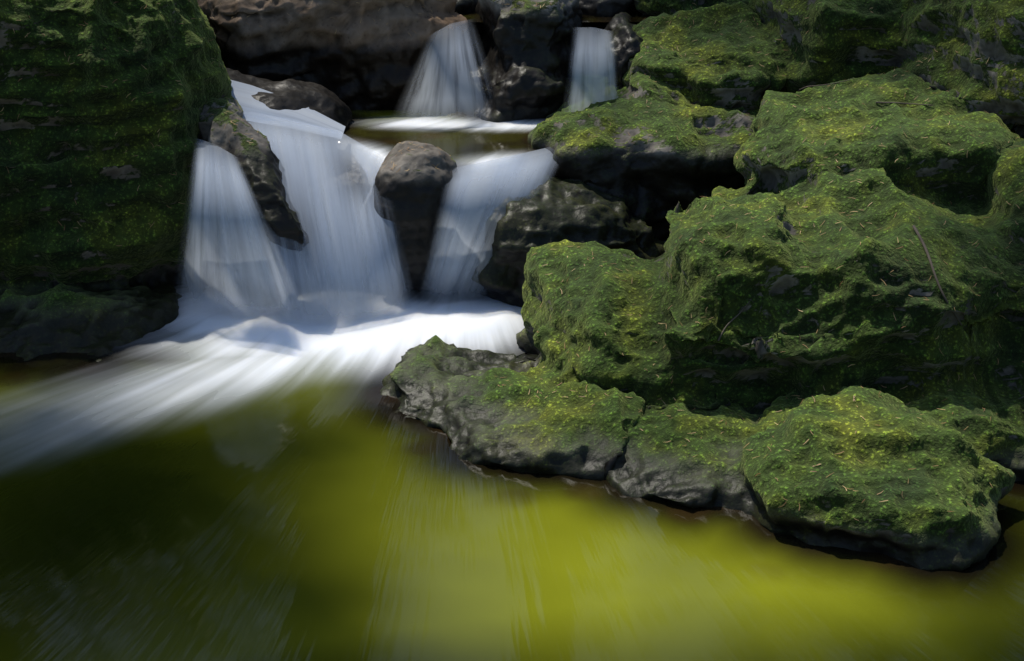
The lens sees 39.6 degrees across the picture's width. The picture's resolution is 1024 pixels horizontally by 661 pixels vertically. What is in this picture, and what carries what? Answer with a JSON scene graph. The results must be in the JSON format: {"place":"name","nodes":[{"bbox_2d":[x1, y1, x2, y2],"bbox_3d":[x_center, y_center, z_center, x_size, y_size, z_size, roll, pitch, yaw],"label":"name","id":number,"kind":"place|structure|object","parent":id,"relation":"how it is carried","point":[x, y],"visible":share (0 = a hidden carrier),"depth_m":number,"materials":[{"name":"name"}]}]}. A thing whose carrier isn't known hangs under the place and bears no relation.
{"place":"outdoors","nodes":[
{"label":"outdoors","id":0,"kind":"place"},
{"bbox_2d":[0,0,234,361],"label":"boulder","id":1,"kind":"object","parent":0,"point":[97,292],"visible":0.73,"depth_m":3.47,"materials":[{"name":"green plant"}]},
{"bbox_2d":[197,0,468,109],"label":"boulder","id":2,"kind":"object","parent":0,"point":[354,63],"visible":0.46,"depth_m":4.16,"materials":[{"name":"black stone"}]},
{"bbox_2d":[415,0,642,122],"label":"cascade rock","id":3,"kind":"object","parent":2,"relation":"on","point":[523,70],"visible":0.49,"depth_m":4.10,"materials":[{"name":"black stone"}]},
{"bbox_2d":[336,110,668,241],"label":"pool water","id":4,"kind":"structure","parent":0,"point":[466,139],"depth_m":3.93,"materials":[{"name":"white liquid"}]},
{"bbox_2d":[417,38,479,108],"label":"waterfall","id":5,"kind":"structure","parent":4,"relation":"on","point":[443,53],"depth_m":3.99,"materials":[{"name":"liquid"}]},
{"bbox_2d":[0,281,1023,660],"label":"pool water","id":6,"kind":"structure","parent":0,"point":[212,471],"depth_m":2.54,"materials":[{"name":"green liquid"}]},
{"bbox_2d":[191,149,282,298],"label":"waterfall","id":7,"kind":"structure","parent":6,"relation":"on","point":[221,184],"depth_m":3.36,"materials":[{"name":"liquid"}]},
{"bbox_2d":[248,121,399,304],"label":"waterfall","id":8,"kind":"structure","parent":6,"relation":"on","point":[311,157],"depth_m":3.49,"materials":[{"name":"liquid"}]},
{"bbox_2d":[279,165,383,279],"bbox_3d":[-0.485,-0.308,3.603,0.370,0.411,0.600,-7,23,-18],"label":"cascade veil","id":9,"kind":"object","parent":6,"relation":"on","point":[378,259],"visible":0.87,"depth_m":3.44,"materials":[{"name":"liquid"}]},
{"bbox_2d":[373,141,457,290],"bbox_3d":[-0.244,-0.296,3.642,0.259,0.377,0.281,0,22,0],"label":"rock","id":10,"kind":"object","parent":6,"relation":"on","point":[410,204],"visible":0.69,"depth_m":3.52,"materials":[{"name":"grey stone"}]},
{"bbox_2d":[432,153,552,286],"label":"waterfall","id":11,"kind":"structure","parent":6,"relation":"on","point":[478,196],"depth_m":3.54,"materials":[{"name":"liquid"}]},
{"bbox_2d":[454,22,639,73],"bbox_3d":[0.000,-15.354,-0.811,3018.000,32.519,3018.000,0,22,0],"label":"forest ground","id":12,"kind":"structure","parent":0,"point":[475,55],"depth_m":4.98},
{"bbox_2d":[200,68,470,283],"bbox_3d":[-0.351,-0.319,4.033,1.435,0.808,0.676,0,22,0],"label":"rock","id":13,"kind":"object","parent":12,"relation":"on","point":[293,94],"visible":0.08,"depth_m":3.87,"materials":[{"name":"grey stone"}]},
{"bbox_2d":[198,96,311,251],"bbox_3d":[-0.667,-0.396,3.570,0.178,0.324,0.562,-14,26,-31],"label":"wedge rock","id":14,"kind":"object","parent":13,"relation":"on","point":[257,161],"visible":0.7,"depth_m":3.45,"materials":[{"name":"grey stone"}]},
{"bbox_2d":[231,80,345,138],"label":"chute water","id":15,"kind":"structure","parent":13,"relation":"on","point":[254,110],"depth_m":3.79,"materials":[{"name":"liquid"}]},
{"bbox_2d":[380,0,1023,570],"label":"bank rock","id":16,"kind":"object","parent":12,"relation":"on","point":[774,268],"visible":0.93,"depth_m":2.92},
{"bbox_2d":[0,0,1023,520],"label":"needle litter","id":17,"kind":"object","parent":16,"relation":"on","point":[616,268],"visible":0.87,"depth_m":3.16,"materials":[{"name":"plant"}]},
{"bbox_2d":[470,71,758,306],"bbox_3d":[0.311,-0.412,3.922,0.949,0.554,0.968,0,22,0],"label":"ledge rock","id":18,"kind":"object","parent":16,"relation":"on","point":[606,189],"visible":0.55,"depth_m":3.69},
{"bbox_2d":[572,36,615,110],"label":"waterfall","id":19,"kind":"structure","parent":18,"relation":"on","point":[593,63],"depth_m":3.98,"materials":[{"name":"liquid"}]},
{"bbox_2d":[717,301,749,340],"bbox_3d":[0.446,-0.020,2.876,0.076,0.074,0.010,-12,25,-28],"label":"fallen twig","id":20,"kind":"object","parent":16,"relation":"on","point":[730,322],"visible":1,"depth_m":2.88,"materials":[{"name":"brown wood"}]},
{"bbox_2d":[798,78,853,90],"bbox_3d":[0.807,-0.649,3.774,0.063,0.078,0.228,-10,24,-24],"label":"fallen twig","id":21,"kind":"object","parent":16,"relation":"on","point":[822,85],"visible":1,"depth_m":3.72,"materials":[{"name":"brown wood"}]},
{"bbox_2d":[876,101,933,105],"bbox_3d":[0.975,-0.563,3.523,0.145,0.013,0.029,13,25,29],"label":"fallen twig","id":22,"kind":"object","parent":16,"relation":"on","point":[900,103],"visible":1,"depth_m":3.54,"materials":[{"name":"brown wood"}]},
{"bbox_2d":[912,225,961,325],"bbox_3d":[0.847,-0.110,2.893,0.054,0.158,0.188,-9,24,-21],"label":"fallen twig","id":23,"kind":"object","parent":16,"relation":"on","point":[925,249],"visible":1,"depth_m":2.85,"materials":[{"name":"brown wood"}]},
{"bbox_2d":[461,11,653,21],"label":"pool water","id":24,"kind":"structure","parent":0,"point":[637,16],"depth_m":4.34,"materials":[{"name":"liquid"}]}
]}

